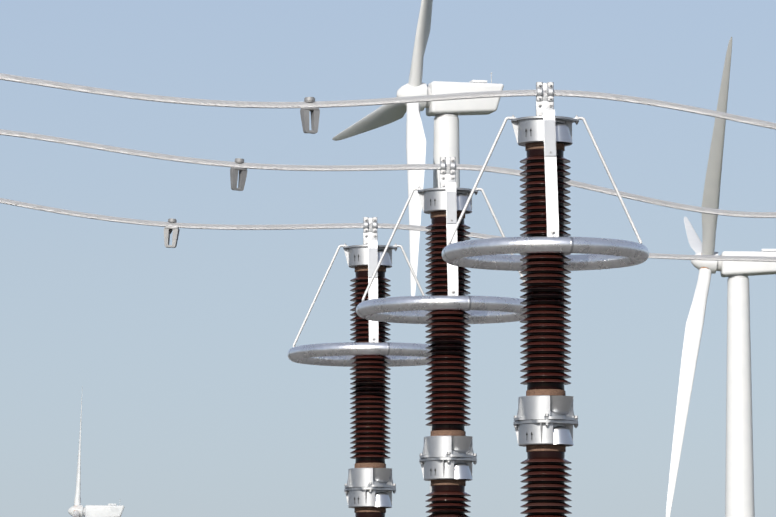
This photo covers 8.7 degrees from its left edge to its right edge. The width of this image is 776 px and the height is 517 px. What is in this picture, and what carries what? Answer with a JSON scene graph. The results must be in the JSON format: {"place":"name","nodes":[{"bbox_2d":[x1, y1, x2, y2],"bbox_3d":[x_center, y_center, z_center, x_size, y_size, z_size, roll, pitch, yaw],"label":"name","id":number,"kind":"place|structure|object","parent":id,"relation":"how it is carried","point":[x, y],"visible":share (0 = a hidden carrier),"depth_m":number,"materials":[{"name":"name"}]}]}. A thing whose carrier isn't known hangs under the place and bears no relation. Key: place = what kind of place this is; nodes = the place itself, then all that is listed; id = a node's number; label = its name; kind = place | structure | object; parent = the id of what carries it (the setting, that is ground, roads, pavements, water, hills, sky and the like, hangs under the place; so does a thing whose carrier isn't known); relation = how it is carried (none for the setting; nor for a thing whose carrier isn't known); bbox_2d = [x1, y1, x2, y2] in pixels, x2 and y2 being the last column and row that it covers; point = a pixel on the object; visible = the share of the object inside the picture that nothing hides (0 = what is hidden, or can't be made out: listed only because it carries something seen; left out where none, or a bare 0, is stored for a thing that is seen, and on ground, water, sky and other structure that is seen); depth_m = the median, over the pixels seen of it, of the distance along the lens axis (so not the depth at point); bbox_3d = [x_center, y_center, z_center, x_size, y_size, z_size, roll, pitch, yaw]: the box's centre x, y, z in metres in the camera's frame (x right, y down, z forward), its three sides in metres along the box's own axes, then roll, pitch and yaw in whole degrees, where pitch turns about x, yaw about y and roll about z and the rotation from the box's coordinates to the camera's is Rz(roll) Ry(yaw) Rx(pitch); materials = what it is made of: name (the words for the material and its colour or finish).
{"place":"outdoors","nodes":[
{"label":"outdoors","id":0,"kind":"place"},
{"bbox_2d":[68,398,123,516],"bbox_3d":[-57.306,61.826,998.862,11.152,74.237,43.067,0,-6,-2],"label":"wind turbine","id":1,"kind":"object","parent":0,"point":[77,509],"visible":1,"depth_m":999.72,"materials":[{"name":"paint"}]},
{"bbox_2d":[0,0,775,516],"label":"sky","id":2,"kind":"structure","parent":0,"point":[195,404],"materials":[{"name":"blue"}]},
{"bbox_2d":[332,0,503,514],"bbox_3d":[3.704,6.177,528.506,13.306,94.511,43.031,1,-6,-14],"label":"wind turbine","id":3,"kind":"object","parent":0,"point":[446,113],"visible":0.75,"depth_m":523.05,"materials":[{"name":"paint"}]},
{"bbox_2d":[666,37,775,516],"bbox_3d":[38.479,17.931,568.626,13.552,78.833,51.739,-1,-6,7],"label":"wind turbine","id":4,"kind":"object","parent":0,"point":[739,491],"visible":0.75,"depth_m":563.60,"materials":[{"name":"paint"}]},
{"label":"gravel pad","id":5,"kind":"structure","parent":0,"visible":0},
{"bbox_2d":[288,217,430,516],"bbox_3d":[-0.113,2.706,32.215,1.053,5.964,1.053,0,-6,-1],"label":"surge arrester","id":6,"kind":"object","parent":5,"relation":"on","point":[370,355],"visible":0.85,"depth_m":32.30,"materials":[{"name":"ceramic"}]},
{"bbox_2d":[0,198,775,261],"bbox_3d":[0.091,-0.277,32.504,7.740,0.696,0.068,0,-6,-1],"label":"conductor","id":7,"kind":"object","parent":6,"relation":"attached to","point":[171,225],"visible":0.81,"depth_m":32.47,"materials":[{"name":"metal"}]},
{"bbox_2d":[356,157,526,516],"bbox_3d":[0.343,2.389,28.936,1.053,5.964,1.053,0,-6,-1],"label":"surge arrester","id":8,"kind":"object","parent":5,"relation":"on","point":[448,310],"visible":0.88,"depth_m":29.01,"materials":[{"name":"ceramic"}]},
{"bbox_2d":[0,129,775,217],"bbox_3d":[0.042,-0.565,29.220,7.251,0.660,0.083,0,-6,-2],"label":"conductor","id":9,"kind":"object","parent":8,"relation":"attached to","point":[239,165],"visible":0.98,"depth_m":29.19,"materials":[{"name":"metal"}]},
{"bbox_2d":[442,82,648,516],"bbox_3d":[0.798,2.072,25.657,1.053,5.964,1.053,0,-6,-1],"label":"surge arrester","id":10,"kind":"object","parent":5,"relation":"on","point":[545,246],"visible":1,"depth_m":25.73,"materials":[{"name":"ceramic"}]},
{"bbox_2d":[0,73,775,133],"bbox_3d":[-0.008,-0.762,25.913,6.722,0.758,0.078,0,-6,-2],"label":"conductor","id":11,"kind":"object","parent":10,"relation":"attached to","point":[310,104],"visible":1,"depth_m":25.90,"materials":[{"name":"metal"}]}
]}

